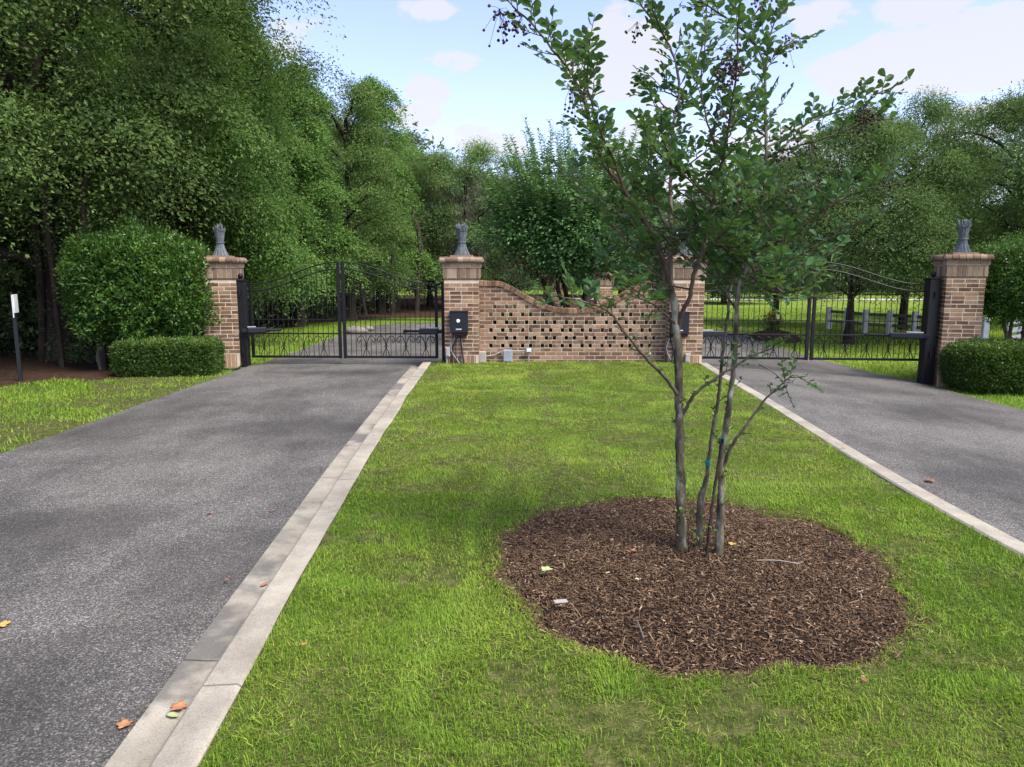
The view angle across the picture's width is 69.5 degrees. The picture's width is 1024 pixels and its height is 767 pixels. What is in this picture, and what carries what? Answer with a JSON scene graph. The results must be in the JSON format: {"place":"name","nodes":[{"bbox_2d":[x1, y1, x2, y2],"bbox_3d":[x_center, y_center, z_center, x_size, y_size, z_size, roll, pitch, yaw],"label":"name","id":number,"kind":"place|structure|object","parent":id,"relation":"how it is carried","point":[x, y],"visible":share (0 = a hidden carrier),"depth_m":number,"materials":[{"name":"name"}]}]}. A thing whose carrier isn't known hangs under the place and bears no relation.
{"place":"outdoors","nodes":[
{"label":"outdoors","id":0,"kind":"place"},
{"bbox_2d":[0,367,241,453],"bbox_3d":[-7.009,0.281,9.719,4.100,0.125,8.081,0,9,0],"label":"verge grass","id":1,"kind":"structure","parent":0,"point":[71,393],"depth_m":10.58,"materials":[{"name":"green plant"}]},
{"bbox_2d":[107,333,225,376],"bbox_3d":[-6.095,-0.456,13.122,1.931,0.866,1.018,0,9,-2],"label":"clipped hedge","id":2,"kind":"object","parent":1,"relation":"on","point":[188,356],"visible":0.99,"depth_m":12.77,"materials":[{"name":"green plant"}]},
{"bbox_2d":[0,365,415,766],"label":"driveway road","id":3,"kind":"structure","parent":0,"point":[124,554],"depth_m":5.14,"materials":[{"name":"grey asphalt"}]},
{"bbox_2d":[0,620,10,626],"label":"fallen leaf","id":4,"kind":"object","parent":3,"relation":"on","point":[3,623],"visible":1,"depth_m":3.74,"materials":[{"name":"plant"}]},
{"bbox_2d":[116,719,132,728],"bbox_3d":[-1.524,1.341,2.908,0.067,0.015,0.059,8,11,42],"label":"fallen leaf","id":5,"kind":"object","parent":3,"relation":"on","point":[123,723],"visible":1,"depth_m":2.91,"materials":[{"name":"plant"}]},
{"bbox_2d":[0,295,654,386],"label":"woodland floor","id":6,"kind":"structure","parent":0,"point":[35,369],"depth_m":15.22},
{"bbox_2d":[10,294,22,380],"bbox_3d":[-8.171,-0.726,12.155,0.080,1.470,0.361,-3,9,-22],"label":"sign post","id":7,"kind":"object","parent":6,"relation":"on","point":[14,304],"visible":0.86,"depth_m":12.20,"materials":[{"name":"black metal"}]},
{"bbox_2d":[29,174,45,359],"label":"slim tree","id":8,"kind":"object","parent":6,"relation":"on","point":[42,321],"visible":0.58,"depth_m":15.04,"materials":[{"name":"brown plant"}]},
{"bbox_2d":[0,79,74,312],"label":"tree","id":9,"kind":"object","parent":6,"relation":"on","point":[24,247],"visible":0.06,"depth_m":18.61,"materials":[{"name":"green plant"}]},
{"bbox_2d":[0,126,76,336],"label":"tree","id":10,"kind":"object","parent":6,"relation":"on","point":[27,275],"visible":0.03,"depth_m":20.22,"materials":[{"name":"green plant"}]},
{"bbox_2d":[42,149,64,367],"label":"slim tree","id":11,"kind":"object","parent":6,"relation":"on","point":[48,241],"visible":0.74,"depth_m":13.83,"materials":[{"name":"brown plant"}]},
{"bbox_2d":[35,332,110,362],"bbox_3d":[-8.598,-0.782,14.938,1.810,0.737,1.324,3,9,20],"label":"shrub","id":12,"kind":"object","parent":6,"relation":"on","point":[75,350],"visible":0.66,"depth_m":14.82,"materials":[{"name":"green plant"}]},
{"bbox_2d":[62,175,95,363],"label":"slim tree","id":13,"kind":"object","parent":6,"relation":"on","point":[91,348],"visible":0.32,"depth_m":14.34,"materials":[{"name":"brown plant"}]},
{"bbox_2d":[0,0,164,271],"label":"tree","id":14,"kind":"object","parent":6,"relation":"on","point":[93,58],"depth_m":19.72,"materials":[{"name":"green plant"}]},
{"bbox_2d":[79,131,124,369],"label":"slim tree","id":15,"kind":"object","parent":6,"relation":"on","point":[104,350],"visible":0.38,"depth_m":13.43,"materials":[{"name":"brown plant"}]},
{"bbox_2d":[0,0,227,330],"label":"tree","id":16,"kind":"object","parent":6,"relation":"on","point":[26,170],"visible":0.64,"depth_m":12.66,"materials":[{"name":"green plant"}]},
{"bbox_2d":[1,0,253,264],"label":"tree","id":17,"kind":"object","parent":6,"relation":"on","point":[109,46],"depth_m":24.59,"materials":[{"name":"green plant"}]},
{"bbox_2d":[51,211,223,369],"bbox_3d":[-6.953,-1.713,13.866,3.039,2.943,2.623,0,9,0],"label":"shrub","id":18,"kind":"object","parent":6,"relation":"on","point":[130,261],"visible":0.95,"depth_m":13.09,"materials":[{"name":"green plant"}]},
{"bbox_2d":[3,0,287,240],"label":"tree","id":19,"kind":"object","parent":6,"relation":"on","point":[94,58],"depth_m":21.71,"materials":[{"name":"green plant"}]},
{"bbox_2d":[0,0,332,359],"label":"tree","id":20,"kind":"object","parent":6,"relation":"on","point":[7,77],"visible":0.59,"depth_m":14.20,"materials":[{"name":"green plant"}]},
{"bbox_2d":[6,2,329,346],"bbox_3d":[-8.026,-4.557,16.899,6.815,7.840,6.380,7,11,38],"label":"tree","id":21,"kind":"object","parent":6,"relation":"on","point":[296,255],"visible":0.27,"depth_m":16.70,"materials":[{"name":"green plant"}]},
{"bbox_2d":[0,0,370,345],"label":"tree","id":22,"kind":"object","parent":6,"relation":"on","point":[267,61],"visible":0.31,"depth_m":14.81,"materials":[{"name":"green plant"}]},
{"bbox_2d":[0,205,388,361],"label":"undergrowth","id":23,"kind":"object","parent":6,"relation":"on","point":[5,333],"visible":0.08,"depth_m":17.95,"materials":[{"name":"green plant"}]},
{"bbox_2d":[118,0,307,332],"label":"tree","id":24,"kind":"object","parent":6,"relation":"on","point":[187,115],"visible":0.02,"depth_m":20.66,"materials":[{"name":"green plant"}]},
{"bbox_2d":[133,0,340,325],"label":"tree","id":25,"kind":"object","parent":6,"relation":"on","point":[304,218],"visible":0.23,"depth_m":19.04,"materials":[{"name":"green plant"}]},
{"bbox_2d":[265,219,272,325],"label":"slim tree","id":26,"kind":"object","parent":6,"relation":"on","point":[270,312],"visible":0.21,"depth_m":24.84,"materials":[{"name":"brown plant"}]},
{"bbox_2d":[287,269,293,321],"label":"slim tree","id":27,"kind":"object","parent":6,"relation":"on","point":[290,310],"visible":0.06,"depth_m":26.85,"materials":[{"name":"brown plant"}]},
{"bbox_2d":[257,74,358,315],"bbox_3d":[-9.744,-7.866,30.221,7.277,10.464,7.311,0,9,-2],"label":"tree","id":28,"kind":"object","parent":6,"relation":"on","point":[335,148],"visible":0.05,"depth_m":29.90,"materials":[{"name":"green plant"}]},
{"bbox_2d":[246,61,376,326],"bbox_3d":[-7.351,-6.100,24.239,5.208,8.664,5.103,3,9,19],"label":"tree","id":29,"kind":"object","parent":6,"relation":"on","point":[322,190],"visible":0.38,"depth_m":24.19,"materials":[{"name":"green plant"}]},
{"bbox_2d":[306,226,317,318],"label":"slim tree","id":30,"kind":"object","parent":6,"relation":"on","point":[315,311],"visible":0.09,"depth_m":28.80,"materials":[{"name":"brown plant"}]},
{"bbox_2d":[332,213,341,315],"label":"slim tree","id":31,"kind":"object","parent":6,"relation":"on","point":[336,251],"visible":0.12,"depth_m":30.57,"materials":[{"name":"brown plant"}]},
{"bbox_2d":[271,115,412,306],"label":"tree","id":32,"kind":"object","parent":6,"relation":"on","point":[351,218],"visible":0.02,"depth_m":40.20,"materials":[{"name":"green plant"}]},
{"bbox_2d":[277,74,436,321],"bbox_3d":[-6.056,-6.606,27.213,6.328,8.812,6.357,6,10,35],"label":"tree","id":33,"kind":"object","parent":6,"relation":"on","point":[377,249],"visible":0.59,"depth_m":26.81,"materials":[{"name":"green plant"}]},
{"bbox_2d":[358,228,367,314],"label":"slim tree","id":34,"kind":"object","parent":6,"relation":"on","point":[362,299],"visible":0.3,"depth_m":31.24,"materials":[{"name":"brown plant"}]},
{"bbox_2d":[322,74,445,313],"bbox_3d":[-5.637,-8.092,32.238,5.580,10.278,5.467,5,10,33],"label":"tree","id":35,"kind":"object","parent":6,"relation":"on","point":[391,116],"visible":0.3,"depth_m":31.83,"materials":[{"name":"green plant"}]},
{"bbox_2d":[338,122,442,302],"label":"tree","id":36,"kind":"object","parent":6,"relation":"on","point":[416,137],"visible":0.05,"depth_m":45.75,"materials":[{"name":"green plant"}]},
{"bbox_2d":[388,223,396,314],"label":"slim tree","id":37,"kind":"object","parent":6,"relation":"on","point":[392,308],"visible":0.34,"depth_m":31.69,"materials":[{"name":"brown plant"}]},
{"bbox_2d":[327,140,464,309],"bbox_3d":[-5.954,-7.539,35.324,6.963,8.160,7.463,-4,10,-27],"label":"tree","id":38,"kind":"object","parent":6,"relation":"on","point":[422,173],"visible":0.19,"depth_m":34.68,"materials":[{"name":"green plant"}]},
{"bbox_2d":[411,212,422,313],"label":"slim tree","id":39,"kind":"object","parent":6,"relation":"on","point":[417,300],"visible":0.72,"depth_m":32.53,"materials":[{"name":"brown plant"}]},
{"bbox_2d":[369,143,493,305],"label":"tree","id":40,"kind":"object","parent":6,"relation":"on","point":[430,302],"visible":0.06,"depth_m":40.16,"materials":[{"name":"green plant"}]},
{"bbox_2d":[399,136,543,286],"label":"tree","id":41,"kind":"object","parent":6,"relation":"on","point":[442,160],"visible":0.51,"depth_m":34.30,"materials":[{"name":"green plant"}]},
{"bbox_2d":[450,172,549,299],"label":"tree","id":42,"kind":"object","parent":6,"relation":"on","point":[519,284],"visible":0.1,"depth_m":48.35,"materials":[{"name":"green plant"}]},
{"bbox_2d":[523,257,588,294],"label":"tree","id":43,"kind":"object","parent":6,"relation":"on","point":[578,283],"visible":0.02,"depth_m":58.26,"materials":[{"name":"green plant"}]},
{"bbox_2d":[604,218,657,293],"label":"tree","id":44,"kind":"object","parent":6,"relation":"on","point":[618,283],"visible":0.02,"depth_m":54.02,"materials":[{"name":"green plant"}]},
{"bbox_2d":[4,0,1023,259],"label":"sky","id":45,"kind":"structure","parent":0,"point":[458,87],"materials":[{"name":"blue"}]},
{"bbox_2d":[29,277,1023,409],"bbox_3d":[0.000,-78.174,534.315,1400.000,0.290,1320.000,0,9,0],"label":"ground","id":46,"kind":"structure","parent":0,"point":[745,304],"depth_m":25.59,"materials":[{"name":"green plant"}]},
{"bbox_2d":[197,223,246,367],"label":"brick pillar","id":47,"kind":"structure","parent":46,"relation":"on","point":[226,271],"depth_m":14.00,"materials":[{"name":"brown brick"}]},
{"bbox_2d":[236,273,250,366],"bbox_3d":[-5.178,-1.178,14.189,0.194,1.860,0.220,0,9,0],"label":"gate post","id":48,"kind":"object","parent":46,"relation":"on","point":[243,314],"visible":0.93,"depth_m":14.14,"materials":[{"name":"black metal"}]},
{"bbox_2d":[242,326,280,332],"bbox_3d":[-4.819,-1.042,14.209,0.736,0.125,0.146,-4,10,-26],"label":"gate opener","id":49,"kind":"object","parent":48,"relation":"attached to","point":[252,329],"visible":1,"depth_m":14.12,"materials":[{"name":"black plastic"}]},
{"bbox_2d":[248,261,342,357],"bbox_3d":[-4.213,-1.424,14.331,1.783,1.875,0.060,0,9,2],"label":"gate leaf","id":50,"kind":"object","parent":48,"relation":"attached to","point":[252,319],"visible":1,"depth_m":14.35,"materials":[{"name":"black metal"}]},
{"bbox_2d":[104,362,430,766],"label":"kerb","id":51,"kind":"structure","parent":46,"relation":"on","point":[205,681],"depth_m":3.56,"materials":[{"name":"concrete"}]},
{"bbox_2d":[166,712,177,716],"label":"fallen leaf","id":52,"kind":"object","parent":51,"relation":"on","point":[172,714],"visible":1,"depth_m":2.95,"materials":[{"name":"plant"}]},
{"bbox_2d":[169,700,187,709],"bbox_3d":[-1.350,1.311,2.997,0.073,0.016,0.069,-2,9,-12],"label":"fallen leaf","id":53,"kind":"object","parent":51,"relation":"on","point":[180,704],"visible":0.97,"depth_m":3.00,"materials":[{"name":"plant"}]},
{"bbox_2d":[346,326,368,332],"bbox_3d":[-4.637,-1.566,22.030,0.710,0.322,0.350,-2,9,-14],"label":"rock","id":54,"kind":"object","parent":46,"relation":"on","point":[355,329],"visible":0.62,"depth_m":21.91,"materials":[{"name":"stone"}]},
{"bbox_2d":[250,316,515,364],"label":"verge grass","id":55,"kind":"structure","parent":46,"relation":"on","point":[301,343],"depth_m":21.39,"materials":[{"name":"green plant"}]},
{"bbox_2d":[440,277,444,360],"bbox_3d":[-1.289,-1.161,14.212,0.154,1.820,0.180,0,9,0],"label":"gate post","id":56,"kind":"object","parent":46,"relation":"on","point":[442,320],"visible":0.33,"depth_m":14.15,"materials":[{"name":"black metal"}]},
{"bbox_2d":[340,261,438,357],"bbox_3d":[-2.361,-1.414,14.266,1.856,1.875,0.060,0,9,2],"label":"gate leaf","id":57,"kind":"object","parent":56,"relation":"attached to","point":[435,291],"visible":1,"depth_m":14.29,"materials":[{"name":"black metal"}]},
{"bbox_2d":[403,327,443,333],"bbox_3d":[-1.692,-1.013,14.151,0.777,0.125,0.146,1,9,4],"label":"gate opener","id":58,"kind":"object","parent":56,"relation":"attached to","point":[433,330],"visible":1,"depth_m":14.10,"materials":[{"name":"black plastic"}]},
{"bbox_2d":[439,223,483,362],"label":"brick pillar","id":59,"kind":"structure","parent":46,"relation":"on","point":[461,266],"depth_m":13.71,"materials":[{"name":"brown brick"}]},
{"bbox_2d":[446,347,449,363],"bbox_3d":[-1.200,-0.506,13.804,0.079,0.340,0.088,0,9,0],"label":"junction box","id":60,"kind":"object","parent":59,"relation":"attached to","point":[447,352],"visible":0.88,"depth_m":13.76,"materials":[{"name":"grey metal"}]},
{"bbox_2d":[449,311,467,335],"bbox_3d":[-0.984,-1.119,13.687,0.345,0.460,0.153,0,9,0],"label":"intercom box","id":61,"kind":"object","parent":59,"relation":"attached to","point":[458,323],"visible":1,"depth_m":13.63,"materials":[{"name":"black plastic"}]},
{"bbox_2d":[451,336,464,363],"bbox_3d":[-1.018,-0.774,13.768,0.262,0.817,0.072,0,9,0],"label":"cable bundle","id":62,"kind":"object","parent":61,"relation":"hanging from","point":[452,351],"visible":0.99,"depth_m":13.80,"materials":[{"name":"black plastic"}]},
{"bbox_2d":[479,351,485,361],"bbox_3d":[-0.578,-0.416,14.040,0.176,0.395,0.108,0,9,0],"label":"junction box","id":63,"kind":"object","parent":59,"relation":"attached to","point":[482,356],"visible":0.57,"depth_m":13.97,"materials":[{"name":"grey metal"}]},
{"bbox_2d":[12,122,994,292],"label":"wood","id":64,"kind":"object","parent":46,"relation":"on","point":[432,141],"depth_m":80.48,"materials":[{"name":"green plant"}]},
{"bbox_2d":[479,280,666,361],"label":"pierced brick wall","id":65,"kind":"structure","parent":46,"relation":"on","point":[500,295],"depth_m":14.05,"materials":[{"name":"brown brick"}]},
{"bbox_2d":[615,194,721,302],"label":"tree","id":66,"kind":"object","parent":46,"relation":"on","point":[658,266],"visible":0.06,"depth_m":46.10,"materials":[{"name":"green plant"}]},
{"bbox_2d":[660,228,709,362],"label":"brick pillar","id":67,"kind":"structure","parent":46,"relation":"on","point":[692,342],"depth_m":13.74,"materials":[{"name":"brown brick"}]},
{"bbox_2d":[670,311,689,336],"bbox_3d":[3.110,-1.101,13.690,0.345,0.467,0.153,0,9,0],"label":"intercom box","id":68,"kind":"object","parent":67,"relation":"attached to","point":[684,328],"visible":0.41,"depth_m":13.64,"materials":[{"name":"black plastic"}]},
{"bbox_2d":[666,321,673,362],"bbox_3d":[3.020,-0.776,13.767,0.265,0.819,0.072,0,9,0],"label":"cable bundle","id":69,"kind":"object","parent":68,"relation":"hanging from","point":[671,358],"visible":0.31,"depth_m":13.80,"materials":[{"name":"black plastic"}]},
{"bbox_2d":[684,353,689,362],"bbox_3d":[3.279,-0.394,13.820,0.086,0.334,0.088,0,9,0],"label":"junction box","id":70,"kind":"object","parent":67,"relation":"attached to","point":[686,357],"visible":0.83,"depth_m":13.77,"materials":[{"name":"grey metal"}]},
{"bbox_2d":[703,330,747,336],"bbox_3d":[3.991,-0.969,14.129,1.076,0.125,0.148,-2,9,-10],"label":"gate opener","id":71,"kind":"object","parent":67,"relation":"attached to","point":[707,333],"visible":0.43,"depth_m":14.06,"materials":[{"name":"black plastic"}]},
{"bbox_2d":[702,262,812,359],"bbox_3d":[4.633,-1.389,14.098,2.078,1.875,0.060,1,9,5],"label":"gate leaf","id":72,"kind":"object","parent":67,"relation":"attached to","point":[806,339],"visible":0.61,"depth_m":14.12,"materials":[{"name":"black metal"}]},
{"bbox_2d":[668,166,779,303],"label":"tree","id":73,"kind":"object","parent":46,"relation":"on","point":[724,300],"visible":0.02,"depth_m":42.97,"materials":[{"name":"green plant"}]},
{"bbox_2d":[748,311,799,341],"bbox_3d":[7.206,-1.599,20.288,1.500,0.804,1.500,0,9,0],"label":"flower mound","id":74,"kind":"object","parent":46,"relation":"on","point":[768,330],"visible":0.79,"depth_m":20.13,"materials":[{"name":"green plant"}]},
{"bbox_2d":[698,141,865,323],"bbox_3d":[9.373,-5.065,25.658,6.066,6.174,5.747,-7,11,-37],"label":"tree","id":75,"kind":"object","parent":46,"relation":"on","point":[744,281],"visible":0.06,"depth_m":25.05,"materials":[{"name":"green plant"}]},
{"bbox_2d":[770,187,876,299],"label":"tree","id":76,"kind":"object","parent":46,"relation":"on","point":[822,278],"visible":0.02,"depth_m":50.35,"materials":[{"name":"green plant"}]},
{"bbox_2d":[646,307,1016,378],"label":"lawn grass","id":77,"kind":"structure","parent":46,"relation":"on","point":[876,366],"depth_m":22.57,"materials":[{"name":"green plant"}]},
{"bbox_2d":[713,94,1003,344],"bbox_3d":[9.069,-4.057,19.123,6.642,6.146,6.399,-5,10,-28],"label":"tree","id":78,"kind":"object","parent":46,"relation":"on","point":[860,151],"visible":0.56,"depth_m":17.83,"materials":[{"name":"green plant"}]},
{"bbox_2d":[700,363,1023,557],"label":"kerb","id":79,"kind":"structure","parent":46,"relation":"on","point":[1012,544],"depth_m":5.95,"materials":[{"name":"concrete"}]},
{"bbox_2d":[863,210,931,293],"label":"tree","id":80,"kind":"object","parent":46,"relation":"on","point":[886,252],"visible":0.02,"depth_m":61.38,"materials":[{"name":"green plant"}]},
{"bbox_2d":[826,307,989,340],"bbox_3d":[11.087,-1.684,21.273,0.477,0.820,5.469,-4,9,-22],"label":"rail fence","id":81,"kind":"object","parent":46,"relation":"on","point":[984,329],"visible":0.45,"depth_m":21.52,"materials":[{"name":"white paint"}]},
{"bbox_2d":[809,85,1022,329],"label":"tree","id":82,"kind":"object","parent":46,"relation":"on","point":[930,107],"visible":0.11,"depth_m":21.62,"materials":[{"name":"green plant"}]},
{"bbox_2d":[917,271,942,385],"bbox_3d":[7.703,-0.990,13.611,0.224,2.140,0.250,0,9,0],"label":"gate post","id":83,"kind":"object","parent":46,"relation":"on","point":[929,323],"visible":0.94,"depth_m":13.56,"materials":[{"name":"black metal"}]},
{"bbox_2d":[809,262,924,360],"bbox_3d":[6.734,-1.360,13.904,2.074,1.875,0.060,1,9,5],"label":"gate leaf","id":84,"kind":"object","parent":83,"relation":"attached to","point":[812,341],"visible":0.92,"depth_m":13.95,"materials":[{"name":"black metal"}]},
{"bbox_2d":[865,331,929,338],"bbox_3d":[7.146,-0.904,13.698,1.078,0.125,0.148,3,9,16],"label":"gate opener","id":85,"kind":"object","parent":83,"relation":"attached to","point":[913,335],"visible":1,"depth_m":13.62,"materials":[{"name":"black plastic"}]},
{"bbox_2d":[866,152,1022,307],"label":"tree","id":86,"kind":"object","parent":46,"relation":"on","point":[965,216],"visible":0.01,"depth_m":27.86,"materials":[{"name":"green plant"}]},
{"bbox_2d":[891,80,1023,339],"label":"tree","id":87,"kind":"object","parent":46,"relation":"on","point":[1005,113],"visible":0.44,"depth_m":18.63,"materials":[{"name":"green plant"}]},
{"bbox_2d":[930,218,994,388],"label":"brick pillar","id":88,"kind":"structure","parent":46,"relation":"on","point":[961,269],"depth_m":13.29,"materials":[{"name":"brown brick"}]},
{"bbox_2d":[937,336,1023,395],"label":"clipped hedge","id":89,"kind":"object","parent":46,"relation":"on","point":[962,364],"visible":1,"depth_m":12.69,"materials":[{"name":"green plant"}]},
{"bbox_2d":[971,226,1023,361],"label":"shrub","id":90,"kind":"object","parent":46,"relation":"on","point":[1004,299],"visible":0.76,"depth_m":13.29,"materials":[{"name":"green plant"}]},
{"bbox_2d":[977,87,1023,237],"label":"tree","id":91,"kind":"object","parent":46,"relation":"on","point":[1016,134],"visible":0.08,"depth_m":24.65,"materials":[{"name":"green plant"}]},
{"bbox_2d":[1004,318,1021,339],"bbox_3d":[12.999,-1.308,18.866,1.550,0.830,0.380,-4,9,-25],"label":"white fence","id":92,"kind":"object","parent":46,"relation":"on","point":[1018,334],"visible":0.29,"depth_m":18.72,"materials":[{"name":"paint"}]},
{"bbox_2d":[259,322,900,378],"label":"court road","id":93,"kind":"structure","parent":0,"point":[396,348],"depth_m":16.53,"materials":[{"name":"grey asphalt"}]},
{"bbox_2d":[543,274,564,329],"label":"brick pillar","id":94,"kind":"structure","parent":93,"relation":"on","point":[555,298],"depth_m":21.12,"materials":[{"name":"brick"}]},
{"bbox_2d":[594,272,614,323],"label":"brick pillar","id":95,"kind":"structure","parent":93,"relation":"on","point":[605,285],"depth_m":23.55,"materials":[{"name":"brick"}]},
{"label":"island bed","id":96,"kind":"structure","parent":93,"relation":"on","visible":0},
{"bbox_2d":[489,305,574,346],"bbox_3d":[0.438,-0.918,14.872,1.953,1.368,1.308,0,9,0],"label":"shrub","id":97,"kind":"object","parent":96,"relation":"on","point":[511,329],"visible":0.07,"depth_m":14.46,"materials":[{"name":"green plant"}]},
{"bbox_2d":[469,113,679,307],"bbox_3d":[1.447,-3.631,18.176,5.184,5.577,4.698,0,9,0],"label":"crape myrtle","id":98,"kind":"object","parent":96,"relation":"on","point":[547,223],"visible":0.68,"depth_m":17.34,"materials":[{"name":"green plant"}]},
{"bbox_2d":[566,306,653,346],"bbox_3d":[2.024,-0.960,14.863,1.998,1.334,1.328,0,9,0],"label":"shrub","id":99,"kind":"object","parent":96,"relation":"on","point":[581,345],"visible":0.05,"depth_m":14.44,"materials":[{"name":"green plant"}]},
{"bbox_2d":[197,360,1023,766],"bbox_3d":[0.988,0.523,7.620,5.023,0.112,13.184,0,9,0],"label":"median grass","id":100,"kind":"structure","parent":0,"point":[597,662],"depth_m":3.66,"materials":[{"name":"green plant"}]},
{"bbox_2d":[503,349,511,361],"bbox_3d":[-0.080,-0.441,14.016,0.175,0.402,0.108,0,9,0],"label":"junction box","id":101,"kind":"object","parent":100,"relation":"on","point":[507,355],"visible":0.84,"depth_m":13.95,"materials":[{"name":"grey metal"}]},
{"bbox_2d":[471,492,945,692],"bbox_3d":[1.052,1.051,4.350,2.352,0.149,2.537,0,9,0],"label":"mulch bed","id":102,"kind":"object","parent":100,"relation":"on","point":[721,613],"visible":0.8,"depth_m":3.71,"materials":[{"name":"brown wood"}]},
{"bbox_2d":[553,599,567,603],"bbox_3d":[0.242,1.084,3.669,0.070,0.008,0.028,0,14,-17],"label":"wood chip","id":103,"kind":"object","parent":102,"relation":"on","point":[558,601],"visible":1,"depth_m":3.66,"materials":[{"name":"beige"}]},
{"bbox_2d":[482,0,914,558],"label":"crape myrtle","id":104,"kind":"object","parent":102,"relation":"on","point":[747,175],"visible":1,"depth_m":3.96,"materials":[{"name":"green plant"}]},
{"bbox_2d":[577,298,922,299],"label":"sandy track","id":105,"kind":"structure","parent":0,"point":[789,299],"depth_m":49.91,"materials":[{"name":"sand"}]},
{"bbox_2d":[713,366,1023,542],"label":"driveway road","id":106,"kind":"structure","parent":0,"point":[965,452],"depth_m":8.79,"materials":[{"name":"grey asphalt"}]},
{"bbox_2d":[904,378,1023,409],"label":"verge grass","id":107,"kind":"structure","parent":0,"point":[997,396],"depth_m":12.45,"materials":[{"name":"plant"}]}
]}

